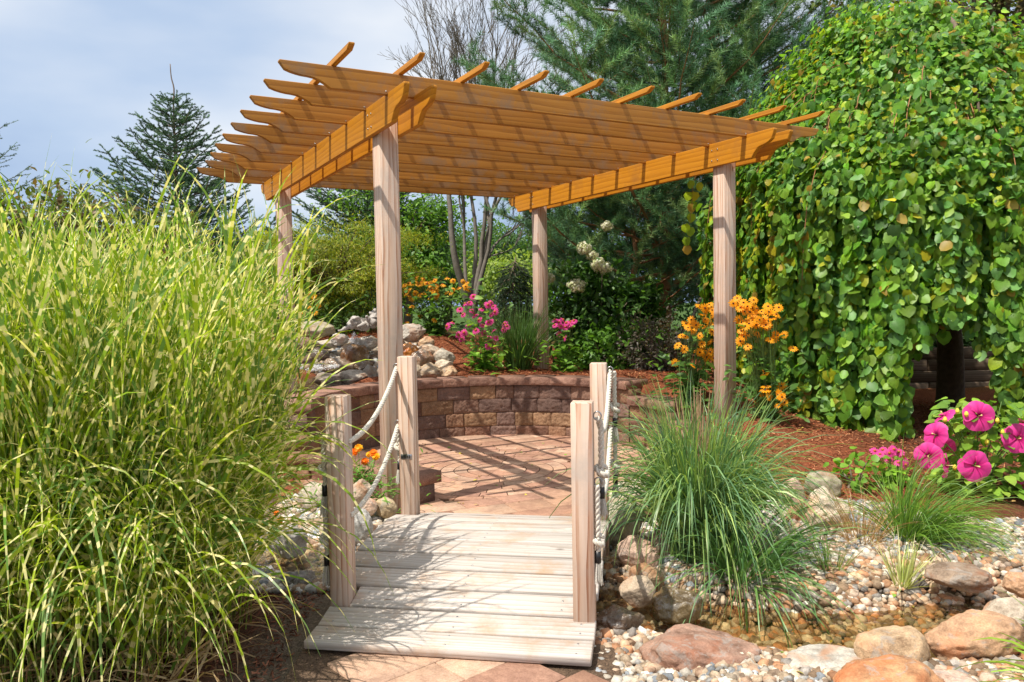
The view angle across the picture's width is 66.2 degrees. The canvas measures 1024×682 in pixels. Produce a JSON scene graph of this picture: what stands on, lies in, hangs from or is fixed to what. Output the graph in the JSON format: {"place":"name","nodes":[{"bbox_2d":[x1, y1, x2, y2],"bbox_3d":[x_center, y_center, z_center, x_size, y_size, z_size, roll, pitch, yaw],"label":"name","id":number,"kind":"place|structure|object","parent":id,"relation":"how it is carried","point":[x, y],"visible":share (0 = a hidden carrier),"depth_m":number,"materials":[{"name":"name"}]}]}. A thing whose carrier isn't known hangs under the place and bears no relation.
{"place":"outdoors","nodes":[
{"label":"outdoors","id":0,"kind":"place"},
{"bbox_2d":[327,652,608,681],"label":"path","id":1,"kind":"structure","parent":0,"point":[364,667],"depth_m":3.05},
{"bbox_2d":[296,434,664,515],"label":"patio","id":2,"kind":"structure","parent":0,"point":[544,455],"depth_m":6.62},
{"bbox_2d":[307,450,441,503],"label":"wall","id":3,"kind":"structure","parent":2,"relation":"on","point":[429,478],"depth_m":5.81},
{"bbox_2d":[273,375,647,480],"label":"seat wall","id":4,"kind":"structure","parent":2,"relation":"on","point":[450,406],"depth_m":8.43,"materials":[{"name":"brick"}]},
{"bbox_2d":[0,0,1023,307],"label":"sky","id":5,"kind":"structure","parent":0,"point":[73,72],"materials":[{"name":"blue"}]},
{"bbox_2d":[8,304,1023,681],"bbox_3d":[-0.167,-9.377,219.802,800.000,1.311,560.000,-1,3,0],"label":"ground","id":6,"kind":"structure","parent":0,"point":[294,644],"depth_m":5.74,"materials":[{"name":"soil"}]},
{"bbox_2d":[0,120,57,256],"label":"blue spruce","id":7,"kind":"object","parent":6,"relation":"on","point":[2,155],"visible":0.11,"depth_m":15.39,"materials":[{"name":"green plant"}]},
{"bbox_2d":[0,139,223,282],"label":"ornamental grass","id":8,"kind":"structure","parent":6,"relation":"on","point":[60,201],"depth_m":7.32,"materials":[{"name":"green plant"}]},
{"bbox_2d":[9,184,214,273],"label":"distant tree","id":9,"kind":"object","parent":6,"relation":"on","point":[67,210],"depth_m":29.17,"materials":[{"name":"green plant"}]},
{"bbox_2d":[3,585,326,681],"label":"dark mulch","id":10,"kind":"object","parent":6,"relation":"on","point":[278,658],"visible":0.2,"depth_m":3.36,"materials":[{"name":"brown plant"}]},
{"bbox_2d":[69,64,319,306],"bbox_3d":[-5.745,-2.479,13.926,4.745,4.780,3.963,-1,3,0],"label":"blue spruce","id":11,"kind":"object","parent":6,"relation":"on","point":[162,148],"visible":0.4,"depth_m":13.56,"materials":[{"name":"green plant"}]},
{"bbox_2d":[0,135,396,681],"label":"zebra grass","id":12,"kind":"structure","parent":6,"relation":"on","point":[136,456],"depth_m":2.86,"materials":[{"name":"green plant"}]},
{"bbox_2d":[154,212,352,327],"bbox_3d":[-9.047,-2.068,25.557,8.914,4.497,8.750,-1,3,0],"label":"distant tree","id":13,"kind":"object","parent":6,"relation":"on","point":[259,252],"depth_m":25.52,"materials":[{"name":"green plant"}]},
{"bbox_2d":[206,491,387,593],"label":"bank pebbles","id":14,"kind":"object","parent":6,"relation":"on","point":[266,583],"visible":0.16,"depth_m":4.74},
{"bbox_2d":[280,444,441,514],"bbox_3d":[-0.992,0.913,5.183,1.042,0.549,0.560,-1,3,0],"label":"marigold","id":15,"kind":"object","parent":14,"relation":"on","point":[372,453],"visible":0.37,"depth_m":5.18,"materials":[{"name":"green plant"}]},
{"bbox_2d":[353,479,370,506],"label":"rock","id":16,"kind":"object","parent":14,"relation":"on","point":[360,489],"visible":0.47,"depth_m":5.01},
{"bbox_2d":[354,507,372,545],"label":"rock","id":17,"kind":"object","parent":14,"relation":"on","point":[361,531],"visible":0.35,"depth_m":4.76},
{"bbox_2d":[362,498,376,515],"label":"rock","id":18,"kind":"object","parent":14,"relation":"on","point":[370,506],"visible":0.53,"depth_m":4.97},
{"bbox_2d":[376,497,396,518],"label":"rock","id":19,"kind":"object","parent":14,"relation":"on","point":[385,510],"visible":0.91,"depth_m":5.01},
{"bbox_2d":[280,570,316,587],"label":"boulder","id":20,"kind":"object","parent":6,"relation":"on","point":[309,575],"visible":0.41,"depth_m":4.02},
{"bbox_2d":[297,481,321,510],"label":"rock","id":21,"kind":"object","parent":6,"relation":"on","point":[312,489],"visible":0.39,"depth_m":5.31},
{"bbox_2d":[297,292,329,340],"bbox_3d":[-2.737,-0.315,10.213,0.591,0.743,0.792,0,3,23],"label":"orange rudbeckia","id":22,"kind":"object","parent":6,"relation":"on","point":[316,312],"visible":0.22,"depth_m":10.36,"materials":[{"name":"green plant"}]},
{"bbox_2d":[314,372,341,386],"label":"rock","id":23,"kind":"object","parent":6,"relation":"on","point":[325,376],"visible":0.72,"depth_m":8.78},
{"bbox_2d":[301,283,376,335],"bbox_3d":[-2.379,-0.430,10.941,1.234,0.762,1.207,-3,3,-33],"label":"shrub","id":24,"kind":"object","parent":6,"relation":"on","point":[341,322],"visible":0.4,"depth_m":10.87,"materials":[{"name":"green plant"}]},
{"bbox_2d":[235,207,451,320],"bbox_3d":[-2.448,-0.987,11.253,3.380,1.839,3.008,-1,3,0],"label":"japanese maple","id":25,"kind":"object","parent":6,"relation":"on","point":[359,258],"visible":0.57,"depth_m":10.92,"materials":[{"name":"green plant"}]},
{"bbox_2d":[338,369,367,383],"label":"rock","id":26,"kind":"object","parent":6,"relation":"on","point":[353,375],"visible":0.85,"depth_m":8.80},
{"bbox_2d":[340,342,368,363],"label":"rock","id":27,"kind":"object","parent":6,"relation":"on","point":[350,352],"visible":0.63,"depth_m":9.23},
{"bbox_2d":[348,335,377,349],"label":"rock","id":28,"kind":"object","parent":27,"relation":"on","point":[369,342],"visible":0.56,"depth_m":9.41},
{"bbox_2d":[245,187,470,317],"bbox_3d":[-2.945,-2.245,15.314,4.212,4.048,4.955,-1,3,0],"label":"blue spruce","id":29,"kind":"object","parent":6,"relation":"on","point":[335,208],"visible":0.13,"depth_m":14.59,"materials":[{"name":"green plant"}]},
{"bbox_2d":[296,339,420,384],"bbox_3d":[-1.902,0.243,9.621,1.491,0.506,1.296,-1,3,0],"label":"rock pile","id":30,"kind":"object","parent":6,"relation":"on","point":[336,352],"visible":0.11,"depth_m":9.53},
{"bbox_2d":[296,337,316,352],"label":"rock","id":31,"kind":"object","parent":30,"relation":"on","point":[305,342],"visible":0.33,"depth_m":9.33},
{"bbox_2d":[308,347,329,361],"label":"rock","id":32,"kind":"object","parent":30,"relation":"on","point":[320,357],"visible":0.52,"depth_m":9.28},
{"bbox_2d":[316,339,336,348],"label":"rock","id":33,"kind":"object","parent":32,"relation":"on","point":[329,344],"visible":0.56,"depth_m":9.46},
{"bbox_2d":[301,321,335,337],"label":"rock","id":34,"kind":"object","parent":33,"relation":"on","point":[329,329],"visible":0.69,"depth_m":9.78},
{"bbox_2d":[330,333,349,345],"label":"rock","id":35,"kind":"object","parent":33,"relation":"on","point":[339,339],"visible":0.84,"depth_m":9.43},
{"bbox_2d":[338,308,376,331],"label":"rock","id":36,"kind":"object","parent":35,"relation":"on","point":[367,323],"visible":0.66,"depth_m":9.47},
{"bbox_2d":[321,357,354,373],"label":"rock","id":37,"kind":"object","parent":30,"relation":"on","point":[337,361],"visible":0.57,"depth_m":9.01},
{"bbox_2d":[354,361,372,369],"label":"rock","id":38,"kind":"object","parent":30,"relation":"on","point":[361,365],"visible":0.59,"depth_m":9.02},
{"bbox_2d":[403,342,418,355],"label":"rock","id":39,"kind":"object","parent":30,"relation":"on","point":[409,348],"visible":0.36,"depth_m":9.17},
{"bbox_2d":[362,364,376,377],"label":"rock","id":40,"kind":"object","parent":6,"relation":"on","point":[369,370],"visible":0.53,"depth_m":8.88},
{"bbox_2d":[297,215,501,321],"bbox_3d":[-3.694,-2.360,26.081,7.199,4.775,6.653,-2,3,-20],"label":"distant tree","id":41,"kind":"object","parent":6,"relation":"on","point":[461,261],"visible":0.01,"depth_m":25.67,"materials":[{"name":"green plant"}]},
{"bbox_2d":[299,187,507,324],"bbox_3d":[-1.925,-1.681,14.193,3.705,3.005,3.038,-1,3,0],"label":"green tree","id":42,"kind":"object","parent":6,"relation":"on","point":[432,212],"visible":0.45,"depth_m":14.16,"materials":[{"name":"green plant"}]},
{"bbox_2d":[411,348,434,366],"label":"rock","id":43,"kind":"object","parent":6,"relation":"on","point":[423,356],"visible":0.41,"depth_m":9.08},
{"bbox_2d":[418,343,438,354],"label":"rock","id":44,"kind":"object","parent":43,"relation":"on","point":[431,348],"visible":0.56,"depth_m":9.24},
{"bbox_2d":[418,336,434,345],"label":"rock","id":45,"kind":"object","parent":44,"relation":"on","point":[425,340],"visible":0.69,"depth_m":9.35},
{"bbox_2d":[324,255,530,337],"bbox_3d":[-1.139,-0.589,10.929,2.859,1.163,1.611,-1,3,0],"label":"yellow rudbeckia","id":46,"kind":"object","parent":6,"relation":"on","point":[433,327],"visible":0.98,"depth_m":10.86,"materials":[{"name":"green plant"}]},
{"bbox_2d":[420,362,441,377],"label":"rock","id":47,"kind":"object","parent":6,"relation":"on","point":[430,369],"visible":0.78,"depth_m":8.89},
{"bbox_2d":[433,348,454,361],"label":"rock","id":48,"kind":"object","parent":6,"relation":"on","point":[441,353],"visible":0.77,"depth_m":9.14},
{"bbox_2d":[438,365,457,376],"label":"rock","id":49,"kind":"object","parent":6,"relation":"on","point":[449,370],"visible":0.73,"depth_m":8.91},
{"bbox_2d":[284,448,625,681],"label":"joint sand","id":50,"kind":"structure","parent":6,"relation":"on","point":[309,665],"depth_m":3.11,"materials":[{"name":"sand"}]},
{"bbox_2d":[304,356,620,666],"bbox_3d":[-0.107,0.693,4.138,1.316,1.190,2.060,-1,3,10],"label":"footbridge","id":51,"kind":"object","parent":6,"relation":"on","point":[507,588],"visible":0.96,"depth_m":3.53,"materials":[{"name":"wood"}]},
{"bbox_2d":[403,220,527,327],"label":"distant tree","id":52,"kind":"object","parent":6,"relation":"on","point":[496,248],"visible":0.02,"depth_m":29.39,"materials":[{"name":"green plant"}]},
{"bbox_2d":[445,294,518,374],"bbox_3d":[-0.300,-0.061,9.372,0.769,1.010,0.836,0,3,28],"label":"pink coneflower","id":53,"kind":"object","parent":6,"relation":"on","point":[484,357],"visible":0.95,"depth_m":9.31,"materials":[{"name":"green plant"}]},
{"bbox_2d":[378,0,617,317],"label":"bare tree","id":54,"kind":"object","parent":6,"relation":"on","point":[485,255],"visible":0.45,"depth_m":13.07,"materials":[{"name":"grey plant"}]},
{"bbox_2d":[446,233,554,327],"bbox_3d":[-0.239,-1.412,19.949,2.991,2.730,2.643,-1,3,0],"label":"yellow bush","id":55,"kind":"object","parent":6,"relation":"on","point":[487,284],"visible":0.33,"depth_m":19.65,"materials":[{"name":"green plant"}]},
{"bbox_2d":[197,42,824,511],"bbox_3d":[-0.318,-0.341,7.717,4.674,3.087,4.938,-2,3,-28],"label":"pergola","id":56,"kind":"object","parent":6,"relation":"on","point":[385,138],"visible":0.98,"depth_m":6.55,"materials":[{"name":"brown wood"}]},
{"bbox_2d":[459,211,563,321],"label":"distant tree","id":57,"kind":"object","parent":6,"relation":"on","point":[521,239],"visible":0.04,"depth_m":32.47,"materials":[{"name":"green plant"}]},
{"bbox_2d":[464,295,568,369],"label":"dark grass","id":58,"kind":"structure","parent":6,"relation":"on","point":[515,357],"depth_m":9.49,"materials":[{"name":"plant"}]},
{"bbox_2d":[485,257,548,334],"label":"weeping conifer","id":59,"kind":"object","parent":6,"relation":"on","point":[511,276],"visible":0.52,"depth_m":13.09,"materials":[{"name":"green plant"}]},
{"bbox_2d":[524,318,586,371],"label":"pink coneflower","id":60,"kind":"object","parent":6,"relation":"on","point":[567,358],"visible":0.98,"depth_m":9.41,"materials":[{"name":"green plant"}]},
{"bbox_2d":[479,104,713,317],"bbox_3d":[1.699,-1.680,11.802,4.499,3.757,4.163,-1,3,0],"label":"scots pine","id":61,"kind":"object","parent":6,"relation":"on","point":[560,250],"visible":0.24,"depth_m":11.26,"materials":[{"name":"green plant"}]},
{"bbox_2d":[506,193,698,330],"bbox_3d":[3.509,-3.328,27.606,7.695,6.546,7.701,-1,3,0],"label":"distant tree","id":62,"kind":"object","parent":6,"relation":"on","point":[530,258],"visible":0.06,"depth_m":27.32,"materials":[{"name":"green plant"}]},
{"bbox_2d":[523,220,684,364],"bbox_3d":[1.193,-0.559,10.438,2.152,1.998,1.918,-1,3,0],"label":"white hydrangea","id":63,"kind":"object","parent":6,"relation":"on","point":[597,297],"visible":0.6,"depth_m":10.13,"materials":[{"name":"green plant"}]},
{"bbox_2d":[570,309,666,370],"bbox_3d":[1.351,0.000,9.903,1.279,0.880,1.167,-1,3,0],"label":"green shrub","id":64,"kind":"object","parent":6,"relation":"on","point":[603,338],"visible":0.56,"depth_m":9.66,"materials":[{"name":"green plant"}]},
{"bbox_2d":[596,604,644,629],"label":"boulder","id":65,"kind":"object","parent":6,"relation":"on","point":[613,616],"visible":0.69,"depth_m":3.42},
{"bbox_2d":[227,378,1014,673],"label":"leaf litter","id":66,"kind":"object","parent":6,"relation":"on","point":[894,595],"visible":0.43,"depth_m":5.82,"materials":[{"name":"brown plant"}]},
{"bbox_2d":[609,502,644,544],"bbox_3d":[0.629,1.094,4.680,0.277,0.258,0.239,1,3,31],"label":"boulder","id":67,"kind":"object","parent":6,"relation":"on","point":[629,527],"visible":0.44,"depth_m":4.58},
{"bbox_2d":[560,190,708,332],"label":"distant tree","id":68,"kind":"object","parent":6,"relation":"on","point":[692,303],"visible":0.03,"depth_m":23.64,"materials":[{"name":"green plant"}]},
{"bbox_2d":[603,304,696,370],"bbox_3d":[1.764,-0.040,9.502,1.063,0.894,1.029,1,3,39],"label":"purple shrub","id":69,"kind":"object","parent":6,"relation":"on","point":[673,340],"visible":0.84,"depth_m":9.35,"materials":[{"name":"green plant"}]},
{"bbox_2d":[627,394,693,450],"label":"step wall","id":70,"kind":"structure","parent":6,"relation":"on","point":[635,408],"depth_m":7.66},
{"bbox_2d":[449,0,891,347],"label":"scots pine","id":71,"kind":"object","parent":6,"relation":"on","point":[618,38],"visible":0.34,"depth_m":10.67,"materials":[{"name":"green plant"}]},
{"bbox_2d":[630,302,713,410],"bbox_3d":[1.692,0.144,7.386,1.131,1.015,0.748,-1,3,0],"label":"black eyed susan","id":72,"kind":"object","parent":6,"relation":"on","point":[698,352],"visible":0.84,"depth_m":7.27,"materials":[{"name":"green plant"}]},
{"bbox_2d":[665,418,718,446],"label":"step wall","id":73,"kind":"structure","parent":6,"relation":"on","point":[687,427],"depth_m":6.83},
{"bbox_2d":[639,623,760,671],"bbox_3d":[0.764,1.299,3.181,0.494,0.224,0.335,-1,3,0],"label":"boulder","id":74,"kind":"object","parent":6,"relation":"on","point":[679,647],"visible":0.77,"depth_m":3.10,"materials":[{"name":"stone"}]},
{"bbox_2d":[544,365,857,627],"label":"blue grass","id":75,"kind":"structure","parent":6,"relation":"on","point":[686,473],"depth_m":4.14,"materials":[{"name":"plant"}]},
{"bbox_2d":[516,0,908,346],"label":"scots pine","id":76,"kind":"object","parent":6,"relation":"on","point":[798,26],"visible":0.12,"depth_m":11.55,"materials":[{"name":"green plant"}]},
{"bbox_2d":[642,464,869,647],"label":"arching grass","id":77,"kind":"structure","parent":6,"relation":"on","point":[719,558],"depth_m":3.91,"materials":[{"name":"plant"}]},
{"bbox_2d":[706,295,840,423],"bbox_3d":[2.194,0.157,6.663,1.001,1.106,0.802,-2,3,-28],"label":"black eyed susan","id":78,"kind":"object","parent":6,"relation":"on","point":[764,322],"visible":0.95,"depth_m":6.54,"materials":[{"name":"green plant"}]},
{"bbox_2d":[786,499,805,521],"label":"rock","id":79,"kind":"object","parent":6,"relation":"on","point":[797,518],"visible":0.12,"depth_m":4.74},
{"bbox_2d":[594,549,1023,681],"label":"stream pebbles","id":80,"kind":"object","parent":6,"relation":"on","point":[939,600],"visible":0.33,"depth_m":3.81,"materials":[{"name":"gravel"}]},
{"bbox_2d":[617,535,658,566],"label":"boulder","id":81,"kind":"object","parent":80,"relation":"on","point":[624,554],"visible":0.74,"depth_m":4.21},
{"bbox_2d":[629,562,664,590],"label":"boulder","id":82,"kind":"object","parent":80,"relation":"on","point":[649,572],"visible":0.56,"depth_m":3.97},
{"bbox_2d":[624,514,703,635],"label":"bank gravel","id":83,"kind":"structure","parent":80,"relation":"on","point":[643,611],"depth_m":4.04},
{"bbox_2d":[609,479,651,515],"bbox_3d":[0.805,1.021,5.088,0.324,0.242,0.242,-2,3,-26],"label":"boulder","id":84,"kind":"object","parent":83,"relation":"on","point":[610,493],"visible":0.1,"depth_m":5.04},
{"bbox_2d":[786,644,860,670],"bbox_3d":[1.216,1.249,3.045,0.332,0.083,0.229,-1,3,0],"label":"boulder","id":85,"kind":"object","parent":80,"relation":"on","point":[828,656],"visible":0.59,"depth_m":3.03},
{"bbox_2d":[805,533,864,570],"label":"grass seedling","id":86,"kind":"object","parent":80,"relation":"on","point":[839,565],"depth_m":4.04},
{"bbox_2d":[854,625,930,661],"bbox_3d":[1.473,1.208,3.048,0.300,0.200,0.208,-1,3,0],"label":"boulder","id":87,"kind":"object","parent":80,"relation":"on","point":[909,641],"visible":0.62,"depth_m":2.98,"materials":[{"name":"stone"}]},
{"bbox_2d":[868,525,937,592],"bbox_3d":[1.923,1.082,3.887,0.336,0.290,0.389,1,3,30],"label":"variegated sedge","id":88,"kind":"object","parent":80,"relation":"on","point":[908,575],"visible":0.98,"depth_m":3.89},
{"bbox_2d":[924,561,994,592],"bbox_3d":[2.156,1.138,3.772,0.325,0.119,0.249,-1,3,0],"label":"boulder","id":89,"kind":"object","parent":80,"relation":"on","point":[965,577],"visible":1,"depth_m":3.71,"materials":[{"name":"stone"}]},
{"bbox_2d":[924,609,1023,659],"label":"boulder","id":90,"kind":"object","parent":80,"relation":"on","point":[952,636],"visible":0.86,"depth_m":3.04,"materials":[{"name":"stone"}]},
{"bbox_2d":[595,498,1023,681],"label":"gravel","id":91,"kind":"structure","parent":6,"relation":"on","point":[642,670],"depth_m":4.22,"materials":[{"name":"gravel"}]},
{"bbox_2d":[652,523,670,556],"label":"rock","id":92,"kind":"object","parent":91,"relation":"on","point":[656,541],"visible":0.16,"depth_m":4.36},
{"bbox_2d":[780,477,805,504],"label":"rock","id":93,"kind":"object","parent":91,"relation":"on","point":[796,485],"visible":0.29,"depth_m":4.95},
{"bbox_2d":[833,654,944,681],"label":"boulder","id":94,"kind":"object","parent":91,"relation":"on","point":[892,668],"visible":1,"depth_m":2.66,"materials":[{"name":"stone"}]},
{"bbox_2d":[932,669,977,681],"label":"boulder","id":95,"kind":"object","parent":91,"relation":"on","point":[952,676],"visible":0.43,"depth_m":2.73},
{"bbox_2d":[804,471,841,496],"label":"boulder","id":96,"kind":"object","parent":6,"relation":"on","point":[834,483],"visible":0.56,"depth_m":5.10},
{"bbox_2d":[803,486,850,528],"bbox_3d":[1.873,1.030,4.662,0.285,0.323,0.191,-1,3,0],"label":"boulder","id":97,"kind":"object","parent":6,"relation":"on","point":[818,511],"visible":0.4,"depth_m":4.61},
{"bbox_2d":[684,312,974,346],"bbox_3d":[5.322,-0.688,11.144,5.680,2.463,2.137,-1,3,0],"label":"dark hedge","id":98,"kind":"object","parent":6,"relation":"on","point":[966,344],"visible":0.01,"depth_m":10.99,"materials":[{"name":"green plant"}]},
{"bbox_2d":[681,0,1023,441],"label":"weeping tree","id":99,"kind":"object","parent":6,"relation":"on","point":[879,229],"visible":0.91,"depth_m":6.89,"materials":[{"name":"green plant"}]},
{"bbox_2d":[823,446,885,493],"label":"vine","id":100,"kind":"object","parent":6,"relation":"on","point":[861,479],"visible":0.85,"depth_m":5.25,"materials":[{"name":"green plant"}]},
{"bbox_2d":[801,480,924,554],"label":"dry grass","id":101,"kind":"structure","parent":6,"relation":"on","point":[856,529],"depth_m":4.44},
{"bbox_2d":[869,445,935,490],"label":"pink coneflower","id":102,"kind":"object","parent":6,"relation":"on","point":[892,451],"visible":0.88,"depth_m":5.31,"materials":[{"name":"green plant"}]},
{"bbox_2d":[788,0,1023,60],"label":"bronze tree","id":103,"kind":"object","parent":6,"relation":"on","point":[999,5],"visible":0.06,"depth_m":11.20,"materials":[{"name":"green plant"}]},
{"bbox_2d":[814,437,1023,572],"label":"arching grass","id":104,"kind":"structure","parent":6,"relation":"on","point":[932,528],"depth_m":4.35,"materials":[{"name":"plant"}]},
{"bbox_2d":[909,347,993,388],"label":"timber wall","id":105,"kind":"structure","parent":6,"relation":"on","point":[977,374],"depth_m":10.31,"materials":[{"name":"wood"}]},
{"bbox_2d":[913,397,1023,500],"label":"hibiscus","id":106,"kind":"object","parent":6,"relation":"on","point":[976,465],"visible":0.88,"depth_m":5.04,"materials":[{"name":"pink plant"}]},
{"bbox_2d":[955,591,1023,681],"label":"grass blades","id":107,"kind":"object","parent":6,"relation":"on","point":[1013,663],"visible":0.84,"depth_m":2.82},
{"bbox_2d":[1002,572,1023,597],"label":"rock","id":108,"kind":"object","parent":6,"relation":"on","point":[1012,582],"visible":1,"depth_m":3.65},
{"bbox_2d":[262,380,878,622],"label":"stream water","id":109,"kind":"structure","parent":0,"point":[337,383],"depth_m":8.58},
{"bbox_2d":[269,527,307,559],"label":"boulder","id":110,"kind":"object","parent":109,"relation":"on","point":[299,541],"visible":0.52,"depth_m":4.61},
{"bbox_2d":[619,575,655,607],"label":"boulder","id":111,"kind":"object","parent":109,"relation":"on","point":[633,593],"visible":0.96,"depth_m":3.83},
{"bbox_2d":[653,586,703,625],"bbox_3d":[0.790,1.254,3.732,0.236,0.196,0.170,-1,3,0],"label":"boulder","id":112,"kind":"object","parent":109,"relation":"in","point":[679,610],"visible":0.96,"depth_m":3.67,"materials":[{"name":"stone"}]},
{"bbox_2d":[983,597,1023,632],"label":"boulder","id":113,"kind":"object","parent":109,"relation":"in","point":[1012,607],"visible":0.47,"depth_m":3.30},
{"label":"rock","id":114,"kind":"object","parent":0,"visible":0},
{"bbox_2d":[403,323,425,342],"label":"rock","id":115,"kind":"object","parent":114,"relation":"on","point":[413,333],"visible":0.82,"depth_m":9.46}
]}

